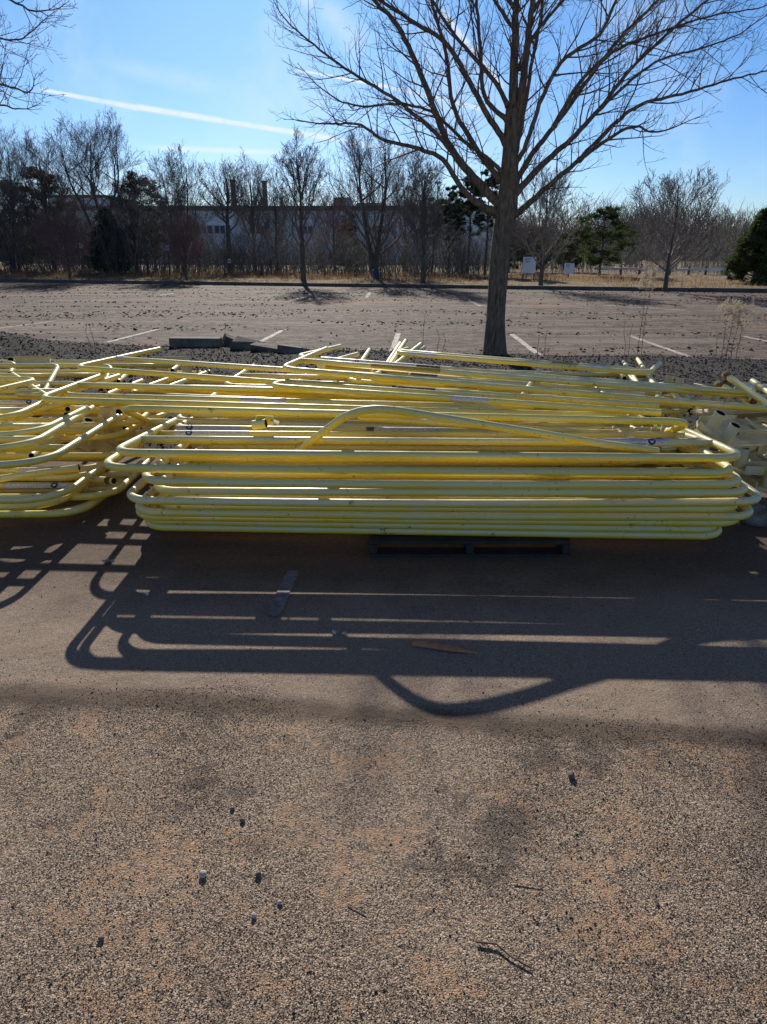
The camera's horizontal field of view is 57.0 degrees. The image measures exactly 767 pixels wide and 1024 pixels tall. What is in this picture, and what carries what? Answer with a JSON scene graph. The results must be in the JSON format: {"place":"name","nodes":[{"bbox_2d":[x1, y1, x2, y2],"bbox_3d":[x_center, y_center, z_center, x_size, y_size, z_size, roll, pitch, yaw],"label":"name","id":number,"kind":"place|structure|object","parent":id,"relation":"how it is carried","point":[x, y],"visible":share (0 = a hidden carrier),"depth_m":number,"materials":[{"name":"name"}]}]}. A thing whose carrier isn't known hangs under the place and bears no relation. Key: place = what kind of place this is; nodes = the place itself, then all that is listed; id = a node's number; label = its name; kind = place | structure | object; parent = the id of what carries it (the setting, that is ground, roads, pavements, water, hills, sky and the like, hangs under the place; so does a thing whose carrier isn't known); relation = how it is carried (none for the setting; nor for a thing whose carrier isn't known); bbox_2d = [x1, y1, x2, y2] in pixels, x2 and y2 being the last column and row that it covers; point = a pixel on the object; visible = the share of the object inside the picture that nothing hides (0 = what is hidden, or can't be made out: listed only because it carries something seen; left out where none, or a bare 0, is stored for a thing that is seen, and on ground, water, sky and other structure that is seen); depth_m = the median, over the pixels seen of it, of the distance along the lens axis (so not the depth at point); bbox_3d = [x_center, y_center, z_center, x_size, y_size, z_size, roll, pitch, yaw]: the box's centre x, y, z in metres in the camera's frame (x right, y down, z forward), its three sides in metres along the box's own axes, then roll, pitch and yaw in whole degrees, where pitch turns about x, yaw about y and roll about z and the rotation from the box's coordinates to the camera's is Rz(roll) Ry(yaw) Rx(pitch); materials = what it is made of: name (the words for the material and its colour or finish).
{"place":"outdoors","nodes":[
{"label":"outdoors","id":0,"kind":"place"},
{"bbox_2d":[0,0,77,130],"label":"bare tree","id":1,"kind":"object","parent":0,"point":[33,29],"visible":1,"depth_m":7.73,"materials":[{"name":"brown plant"}]},
{"bbox_2d":[0,447,766,1023],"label":"pavement","id":2,"kind":"structure","parent":0,"point":[194,609],"depth_m":2.17,"materials":[{"name":"asphalt"}]},
{"bbox_2d":[0,472,141,517],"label":"guard rail","id":3,"kind":"object","parent":2,"relation":"on","point":[91,504],"visible":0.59,"depth_m":4.04,"materials":[{"name":"yellow metal"}]},
{"bbox_2d":[0,457,154,499],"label":"guard rail","id":4,"kind":"object","parent":3,"relation":"on","point":[130,477],"visible":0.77,"depth_m":4.25,"materials":[{"name":"yellow metal"}]},
{"bbox_2d":[0,469,106,510],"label":"guard rail","id":5,"kind":"object","parent":4,"relation":"on","point":[28,486],"visible":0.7,"depth_m":4.23,"materials":[{"name":"yellow metal"}]},
{"bbox_2d":[0,460,105,503],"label":"guard rail","id":6,"kind":"object","parent":5,"relation":"on","point":[85,478],"visible":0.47,"depth_m":4.04,"materials":[{"name":"yellow metal"}]},
{"bbox_2d":[0,464,80,481],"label":"loose tube","id":7,"kind":"object","parent":6,"relation":"on","point":[39,473],"visible":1,"depth_m":4.11,"materials":[{"name":"yellow paint"}]},
{"bbox_2d":[0,449,115,467],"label":"guard rail","id":8,"kind":"object","parent":5,"relation":"on","point":[97,451],"visible":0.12,"depth_m":4.83,"materials":[{"name":"yellow metal"}]},
{"bbox_2d":[0,427,153,458],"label":"guard rail","id":9,"kind":"object","parent":8,"relation":"on","point":[102,455],"visible":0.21,"depth_m":4.57,"materials":[{"name":"yellow metal"}]},
{"bbox_2d":[30,412,158,440],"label":"guard rail","id":10,"kind":"object","parent":9,"relation":"on","point":[122,433],"visible":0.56,"depth_m":4.75,"materials":[{"name":"yellow metal"}]},
{"bbox_2d":[16,405,169,421],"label":"guard rail","id":11,"kind":"object","parent":10,"relation":"on","point":[95,419],"visible":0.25,"depth_m":4.99,"materials":[{"name":"yellow metal"}]},
{"bbox_2d":[0,395,102,411],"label":"guard rail","id":12,"kind":"object","parent":11,"relation":"on","point":[15,397],"visible":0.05,"depth_m":5.17,"materials":[{"name":"yellow metal"}]},
{"bbox_2d":[0,363,59,387],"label":"guard rail","id":13,"kind":"object","parent":12,"relation":"on","point":[52,375],"visible":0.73,"depth_m":5.97,"materials":[{"name":"yellow metal"}]},
{"bbox_2d":[34,411,152,427],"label":"guard rail","id":14,"kind":"object","parent":10,"relation":"on","point":[134,421],"visible":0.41,"depth_m":4.98,"materials":[{"name":"yellow metal"}]},
{"bbox_2d":[0,412,127,433],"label":"guard rail","id":15,"kind":"object","parent":14,"relation":"on","point":[78,428],"visible":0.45,"depth_m":4.67,"materials":[{"name":"yellow metal"}]},
{"bbox_2d":[0,414,120,468],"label":"guard rail","id":16,"kind":"object","parent":15,"relation":"on","point":[59,450],"visible":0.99,"depth_m":4.04,"materials":[{"name":"yellow metal"}]},
{"bbox_2d":[0,405,95,451],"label":"guard rail","id":17,"kind":"object","parent":16,"relation":"on","point":[15,442],"visible":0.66,"depth_m":3.99,"materials":[{"name":"yellow metal"}]},
{"bbox_2d":[0,406,86,435],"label":"guard rail","id":18,"kind":"object","parent":17,"relation":"on","point":[24,429],"visible":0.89,"depth_m":4.18,"materials":[{"name":"yellow metal"}]},
{"bbox_2d":[97,405,152,446],"bbox_3d":[-1.813,-0.651,5.110,0.130,0.300,0.460,-20,3,30],"label":"base plate","id":19,"kind":"object","parent":9,"relation":"on","point":[106,412],"visible":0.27,"depth_m":4.99,"materials":[{"name":"beige paint"}]},
{"bbox_2d":[0,643,766,1023],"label":"loose grit","id":20,"kind":"object","parent":2,"relation":"on","point":[376,889],"visible":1,"depth_m":1.79,"materials":[{"name":"stone"}]},
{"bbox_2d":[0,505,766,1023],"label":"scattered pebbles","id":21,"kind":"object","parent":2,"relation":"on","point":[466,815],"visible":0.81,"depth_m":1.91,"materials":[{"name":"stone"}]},
{"bbox_2d":[369,534,570,556],"bbox_3d":[0.447,0.018,4.129,1.042,0.086,1.015,0,20,0],"label":"wooden pallet","id":22,"kind":"object","parent":2,"relation":"on","point":[469,549],"visible":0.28,"depth_m":3.67,"materials":[{"name":"grey wood"}]},
{"bbox_2d":[145,505,721,539],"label":"guard rail","id":23,"kind":"object","parent":22,"relation":"on","point":[717,532],"visible":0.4,"depth_m":3.69,"materials":[{"name":"yellow metal"}]},
{"bbox_2d":[144,479,717,532],"bbox_3d":[0.243,-0.107,4.147,3.078,0.046,1.041,1,20,2],"label":"guard rail","id":24,"kind":"object","parent":23,"relation":"on","point":[661,529],"visible":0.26,"depth_m":3.65,"materials":[{"name":"yellow metal"}]},
{"bbox_2d":[136,464,738,526],"bbox_3d":[0.277,-0.135,4.091,3.173,0.047,1.041,1,20,2],"label":"guard rail","id":25,"kind":"object","parent":24,"relation":"on","point":[522,522],"visible":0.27,"depth_m":3.63,"materials":[{"name":"yellow metal"}]},
{"bbox_2d":[135,468,752,520],"bbox_3d":[0.308,-0.160,4.048,3.208,0.054,1.041,1,20,1],"label":"guard rail","id":26,"kind":"object","parent":25,"relation":"on","point":[746,512],"visible":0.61,"depth_m":3.57,"materials":[{"name":"yellow metal"}]},
{"bbox_2d":[158,450,737,512],"bbox_3d":[0.321,-0.198,3.997,2.979,0.060,1.041,1,20,2],"label":"guard rail","id":27,"kind":"object","parent":26,"relation":"on","point":[715,509],"visible":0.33,"depth_m":3.52,"materials":[{"name":"yellow metal"}]},
{"bbox_2d":[127,462,761,507],"bbox_3d":[0.301,-0.225,3.948,3.217,0.060,1.088,0,20,0],"label":"guard rail","id":28,"kind":"object","parent":27,"relation":"on","point":[141,483],"visible":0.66,"depth_m":3.47,"materials":[{"name":"yellow metal"}]},
{"bbox_2d":[154,444,747,496],"bbox_3d":[0.329,-0.257,3.923,2.974,0.093,1.041,1,20,2],"label":"guard rail","id":29,"kind":"object","parent":28,"relation":"on","point":[741,488],"visible":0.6,"depth_m":3.46,"materials":[{"name":"yellow metal"}]},
{"bbox_2d":[142,444,741,488],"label":"guard rail","id":30,"kind":"object","parent":29,"relation":"on","point":[734,479],"visible":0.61,"depth_m":3.43,"materials":[{"name":"yellow metal"}]},
{"bbox_2d":[104,426,732,477],"bbox_3d":[0.167,-0.362,3.921,3.154,0.072,1.041,1,20,2],"label":"guard rail","id":31,"kind":"object","parent":30,"relation":"on","point":[726,469],"visible":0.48,"depth_m":3.44,"materials":[{"name":"yellow metal"}]},
{"bbox_2d":[116,418,740,461],"bbox_3d":[0.223,-0.422,3.998,3.192,0.112,1.040,1,20,2],"label":"guard rail","id":32,"kind":"object","parent":31,"relation":"on","point":[731,454],"visible":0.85,"depth_m":3.54,"materials":[{"name":"yellow metal"}]},
{"bbox_2d":[294,405,659,452],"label":"guard rail","id":33,"kind":"object","parent":32,"relation":"on","point":[439,419],"visible":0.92,"depth_m":3.71,"materials":[{"name":"yellow metal"}]},
{"bbox_2d":[683,424,725,468],"bbox_3d":[1.958,-0.414,4.206,0.300,0.130,0.460,15,38,15],"label":"base plate","id":34,"kind":"object","parent":28,"relation":"on","point":[699,466],"visible":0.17,"depth_m":4.08,"materials":[{"name":"beige paint"}]},
{"bbox_2d":[696,410,766,451],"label":"base plate","id":35,"kind":"object","parent":34,"relation":"on","point":[720,426],"visible":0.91,"depth_m":4.09,"materials":[{"name":"beige paint"}]},
{"bbox_2d":[0,282,766,360],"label":"parking lot","id":36,"kind":"structure","parent":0,"point":[462,337],"depth_m":16.55,"materials":[{"name":"grey asphalt"}]},
{"bbox_2d":[0,279,766,292],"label":"kerb","id":37,"kind":"structure","parent":36,"relation":"on","point":[749,290],"depth_m":29.44,"materials":[{"name":"concrete"}]},
{"bbox_2d":[0,283,766,354],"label":"mud clods","id":38,"kind":"object","parent":36,"relation":"on","point":[611,318],"visible":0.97,"depth_m":18.24,"materials":[{"name":"brown soil"}]},
{"bbox_2d":[622,161,729,289],"bbox_3d":[10.613,-10.364,25.904,3.698,4.270,3.621,0,20,0],"label":"bare tree","id":39,"kind":"object","parent":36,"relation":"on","point":[670,192],"visible":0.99,"depth_m":25.46,"materials":[{"name":"brown plant"}]},
{"bbox_2d":[0,331,766,449],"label":"gravel bed","id":40,"kind":"object","parent":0,"point":[686,370],"visible":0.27,"depth_m":9.64,"materials":[{"name":"grey gravel"}]},
{"bbox_2d":[264,0,766,354],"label":"bare tree","id":41,"kind":"object","parent":40,"relation":"on","point":[507,175],"visible":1,"depth_m":9.17,"materials":[{"name":"brown plant"}]},
{"bbox_2d":[715,297,760,357],"bbox_3d":[4.763,-2.483,9.650,0.656,0.868,0.517,0,20,0],"label":"dry weed","id":42,"kind":"object","parent":40,"relation":"on","point":[738,308],"visible":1,"depth_m":9.59,"materials":[{"name":"beige plant"}]},
{"bbox_2d":[0,259,766,287],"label":"grass verge","id":43,"kind":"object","parent":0,"point":[565,283],"depth_m":34.23,"materials":[{"name":"brown plant"}]},
{"bbox_2d":[0,119,49,272],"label":"bare tree","id":44,"kind":"object","parent":43,"relation":"on","point":[9,167],"visible":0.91,"depth_m":40.04,"materials":[{"name":"brown plant"}]},
{"bbox_2d":[0,130,89,270],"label":"bare tree","id":45,"kind":"object","parent":43,"relation":"on","point":[40,182],"visible":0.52,"depth_m":41.40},
{"bbox_2d":[20,203,100,278],"bbox_3d":[-15.089,-12.867,33.758,3.632,3.488,3.795,0,20,0],"label":"bare tree","id":46,"kind":"object","parent":43,"relation":"on","point":[71,233],"visible":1,"depth_m":33.40,"materials":[{"name":"brown plant"}]},
{"bbox_2d":[20,106,154,270],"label":"bare tree","id":47,"kind":"object","parent":43,"relation":"on","point":[95,171],"visible":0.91,"depth_m":40.05,"materials":[{"name":"brown plant"}]},
{"bbox_2d":[80,206,136,272],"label":"evergreen tree","id":48,"kind":"object","parent":43,"relation":"on","point":[106,226],"visible":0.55,"depth_m":40.52,"materials":[{"name":"green plant"}]},
{"bbox_2d":[105,170,177,271],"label":"evergreen tree","id":49,"kind":"object","parent":43,"relation":"on","point":[135,187],"visible":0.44,"depth_m":41.84,"materials":[{"name":"green plant"}]},
{"bbox_2d":[131,142,216,274],"bbox_3d":[-11.306,-16.523,38.727,4.352,6.902,3.883,-17,26,-39],"label":"bare tree","id":50,"kind":"object","parent":43,"relation":"on","point":[178,188],"visible":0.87,"depth_m":38.04,"materials":[{"name":"brown plant"}]},
{"bbox_2d":[157,208,209,279],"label":"bare tree","id":51,"kind":"object","parent":43,"relation":"on","point":[174,238],"visible":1,"depth_m":33.38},
{"bbox_2d":[195,154,250,271],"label":"bare tree","id":52,"kind":"object","parent":43,"relation":"on","point":[220,202],"visible":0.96,"depth_m":42.00,"materials":[{"name":"brown plant"}]},
{"bbox_2d":[0,173,489,278],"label":"undergrowth","id":53,"kind":"object","parent":43,"relation":"on","point":[460,262],"visible":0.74,"depth_m":38.31,"materials":[{"name":"brown plant"}]},
{"bbox_2d":[225,147,273,269],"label":"bare tree","id":54,"kind":"object","parent":43,"relation":"on","point":[251,223],"visible":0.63,"depth_m":45.60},
{"bbox_2d":[249,177,298,270],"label":"bare tree","id":55,"kind":"object","parent":43,"relation":"on","point":[275,218],"visible":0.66,"depth_m":44.02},
{"bbox_2d":[265,126,332,280],"bbox_3d":[-3.638,-13.337,30.742,2.978,6.473,3.171,0,20,0],"label":"bare tree","id":56,"kind":"object","parent":43,"relation":"on","point":[297,178],"visible":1,"depth_m":30.27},
{"bbox_2d":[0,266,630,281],"bbox_3d":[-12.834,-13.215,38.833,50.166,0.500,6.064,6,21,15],"label":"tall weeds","id":57,"kind":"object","parent":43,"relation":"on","point":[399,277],"visible":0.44,"depth_m":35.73,"materials":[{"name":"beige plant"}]},
{"bbox_2d":[309,185,353,270],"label":"bare tree","id":58,"kind":"object","parent":43,"relation":"on","point":[325,218],"visible":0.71,"depth_m":44.14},
{"bbox_2d":[318,122,438,276],"bbox_3d":[-0.318,-15.680,35.947,6.003,7.275,6.350,-11,23,-27],"label":"bare tree","id":59,"kind":"object","parent":43,"relation":"on","point":[370,191],"visible":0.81,"depth_m":35.44,"materials":[{"name":"brown plant"}]},
{"bbox_2d":[395,146,454,282],"bbox_3d":[1.726,-12.384,29.668,2.423,5.433,2.603,14,24,33],"label":"bare tree","id":60,"kind":"object","parent":43,"relation":"on","point":[423,205],"visible":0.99,"depth_m":29.26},
{"bbox_2d":[431,185,466,272],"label":"evergreen tree","id":61,"kind":"object","parent":43,"relation":"on","point":[450,205],"visible":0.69,"depth_m":37.66,"materials":[{"name":"green plant"}]},
{"bbox_2d":[511,155,593,284],"bbox_3d":[6.296,-11.499,28.014,3.132,4.926,3.508,-13,24,-32],"label":"bare tree","id":62,"kind":"object","parent":43,"relation":"on","point":[543,198],"visible":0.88,"depth_m":27.55,"materials":[{"name":"brown plant"}]},
{"bbox_2d":[435,228,751,274],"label":"undergrowth","id":63,"kind":"object","parent":43,"relation":"on","point":[697,263],"visible":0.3,"depth_m":44.28,"materials":[{"name":"brown plant"}]},
{"bbox_2d":[567,205,642,275],"bbox_3d":[11.550,-14.335,37.449,3.785,3.569,3.835,0,20,0],"label":"evergreen tree","id":64,"kind":"object","parent":43,"relation":"on","point":[587,236],"visible":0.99,"depth_m":37.09,"materials":[{"name":"green plant"}]},
{"bbox_2d":[719,206,766,284],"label":"evergreen tree","id":65,"kind":"object","parent":43,"relation":"on","point":[744,259],"visible":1,"depth_m":28.73,"materials":[{"name":"green plant"}]},
{"bbox_2d":[0,0,766,235],"label":"sky","id":66,"kind":"structure","parent":0,"point":[206,76],"materials":[{"name":"blue"}]},
{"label":"guard rail","id":67,"kind":"object","parent":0,"visible":0},
{"bbox_2d":[247,464,665,479],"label":"guard rail","id":68,"kind":"object","parent":67,"relation":"on","point":[658,465],"visible":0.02,"depth_m":4.24,"materials":[{"name":"yellow metal"}]},
{"bbox_2d":[170,444,642,466],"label":"guard rail","id":69,"kind":"object","parent":68,"relation":"on","point":[190,446],"visible":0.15,"depth_m":4.30,"materials":[{"name":"yellow metal"}]},
{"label":"guard rail","id":70,"kind":"object","parent":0,"visible":0},
{"bbox_2d":[192,444,661,452],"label":"guard rail","id":71,"kind":"object","parent":70,"relation":"on","point":[584,449],"visible":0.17,"depth_m":4.43,"materials":[{"name":"yellow metal"}]},
{"bbox_2d":[220,444,499,445],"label":"guard rail","id":72,"kind":"object","parent":71,"relation":"on","point":[347,444],"visible":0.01,"depth_m":4.54,"materials":[{"name":"yellow metal"}]},
{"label":"guard rail","id":73,"kind":"object","parent":72,"relation":"on","visible":0},
{"bbox_2d":[177,413,646,426],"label":"guard rail","id":74,"kind":"object","parent":73,"relation":"on","point":[181,415],"visible":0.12,"depth_m":4.75,"materials":[{"name":"yellow metal"}]},
{"bbox_2d":[273,397,587,411],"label":"guard rail","id":75,"kind":"object","parent":74,"relation":"on","point":[355,398],"visible":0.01,"depth_m":5.53,"materials":[{"name":"yellow metal"}]},
{"bbox_2d":[104,379,605,405],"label":"guard rail","id":76,"kind":"object","parent":75,"relation":"on","point":[115,391],"visible":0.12,"depth_m":5.43,"materials":[{"name":"yellow metal"}]},
{"bbox_2d":[131,377,503,408],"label":"guard rail","id":77,"kind":"object","parent":76,"relation":"on","point":[159,381],"visible":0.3,"depth_m":4.90,"materials":[{"name":"yellow metal"}]},
{"bbox_2d":[64,374,534,409],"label":"guard rail","id":78,"kind":"object","parent":77,"relation":"on","point":[73,393],"visible":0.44,"depth_m":4.66,"materials":[{"name":"yellow metal"}]},
{"bbox_2d":[41,372,624,416],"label":"guard rail","id":79,"kind":"object","parent":78,"relation":"on","point":[49,397],"visible":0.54,"depth_m":4.45,"materials":[{"name":"yellow metal"}]},
{"bbox_2d":[77,347,541,399],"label":"guard rail","id":80,"kind":"object","parent":79,"relation":"on","point":[90,365],"visible":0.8,"depth_m":5.19,"materials":[{"name":"yellow metal"}]},
{"bbox_2d":[283,346,766,411],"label":"guard rail","id":81,"kind":"object","parent":80,"relation":"on","point":[289,367],"visible":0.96,"depth_m":4.89,"materials":[{"name":"yellow metal"}]},
{"bbox_2d":[298,344,755,394],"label":"guard rail","id":82,"kind":"object","parent":81,"relation":"on","point":[718,390],"visible":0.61,"depth_m":5.12,"materials":[{"name":"yellow metal"}]},
{"bbox_2d":[272,378,661,415],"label":"guard rail","id":83,"kind":"object","parent":79,"relation":"on","point":[597,405],"visible":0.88,"depth_m":4.42,"materials":[{"name":"yellow metal"}]},
{"bbox_2d":[370,370,662,396],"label":"guard rail","id":84,"kind":"object","parent":78,"relation":"on","point":[653,393],"visible":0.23,"depth_m":5.13,"materials":[{"name":"yellow metal"}]},
{"bbox_2d":[316,352,645,395],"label":"guard rail","id":85,"kind":"object","parent":84,"relation":"on","point":[342,368],"visible":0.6,"depth_m":5.45,"materials":[{"name":"yellow metal"}]},
{"bbox_2d":[168,430,663,431],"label":"guard rail","id":86,"kind":"object","parent":73,"relation":"on","point":[633,431],"visible":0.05,"depth_m":4.31,"materials":[{"name":"yellow metal"}]},
{"bbox_2d":[123,405,688,431],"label":"guard rail","id":87,"kind":"object","parent":86,"relation":"on","point":[679,424],"visible":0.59,"depth_m":4.11,"materials":[{"name":"yellow metal"}]},
{"bbox_2d":[176,416,639,431],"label":"guard rail","id":88,"kind":"object","parent":86,"relation":"on","point":[182,425],"visible":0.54,"depth_m":4.39,"materials":[{"name":"yellow metal"}]},
{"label":"guard rail","id":89,"kind":"object","parent":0,"visible":0},
{"bbox_2d":[650,407,682,418],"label":"guard rail","id":90,"kind":"object","parent":89,"relation":"on","point":[676,416],"visible":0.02,"depth_m":5.46,"materials":[{"name":"yellow metal"}]},
{"bbox_2d":[661,392,686,414],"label":"guard rail","id":91,"kind":"object","parent":90,"relation":"on","point":[673,411],"visible":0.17,"depth_m":5.37,"materials":[{"name":"yellow metal"}]},
{"bbox_2d":[299,378,690,398],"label":"guard rail","id":92,"kind":"object","parent":91,"relation":"on","point":[685,396],"visible":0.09,"depth_m":5.63,"materials":[{"name":"yellow metal"}]},
{"bbox_2d":[321,370,658,382],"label":"guard rail","id":93,"kind":"object","parent":92,"relation":"on","point":[588,374],"visible":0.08,"depth_m":6.61,"materials":[{"name":"yellow metal"}]},
{"bbox_2d":[178,380,350,397],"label":"guard rail","id":94,"kind":"object","parent":93,"relation":"on","point":[207,382],"visible":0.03,"depth_m":5.52,"materials":[{"name":"yellow metal"}]},
{"bbox_2d":[224,364,632,389],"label":"guard rail","id":95,"kind":"object","parent":94,"relation":"on","point":[244,373],"visible":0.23,"depth_m":6.12,"materials":[{"name":"yellow metal"}]},
{"bbox_2d":[348,360,689,408],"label":"guard rail","id":96,"kind":"object","parent":94,"relation":"on","point":[354,380],"visible":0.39,"depth_m":5.76,"materials":[{"name":"yellow metal"}]},
{"bbox_2d":[401,346,425,362],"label":"guard rail","id":97,"kind":"object","parent":96,"relation":"on","point":[422,348],"visible":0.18,"depth_m":7.18,"materials":[{"name":"yellow metal"}]},
{"bbox_2d":[395,342,654,391],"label":"guard rail","id":98,"kind":"object","parent":97,"relation":"on","point":[403,358],"visible":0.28,"depth_m":6.45,"materials":[{"name":"yellow metal"}]},
{"bbox_2d":[397,347,661,374],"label":"guard rail","id":99,"kind":"object","parent":98,"relation":"on","point":[406,351],"visible":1,"depth_m":5.87,"materials":[{"name":"metal"}]},
{"label":"ground","id":100,"kind":"structure","parent":0,"visible":0},
{"bbox_2d":[73,197,492,262],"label":"long building","id":101,"kind":"structure","parent":100,"relation":"on","point":[218,224],"depth_m":72.35,"materials":[{"name":"metal"}]},
{"bbox_2d":[2,177,765,260],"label":"wood","id":102,"kind":"object","parent":100,"relation":"on","point":[625,216],"visible":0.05,"depth_m":94.21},
{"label":"guard rail","id":103,"kind":"object","parent":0,"visible":0},
{"bbox_2d":[147,423,700,444],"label":"guard rail","id":104,"kind":"object","parent":103,"relation":"on","point":[595,435],"visible":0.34,"depth_m":4.18,"materials":[{"name":"yellow metal"}]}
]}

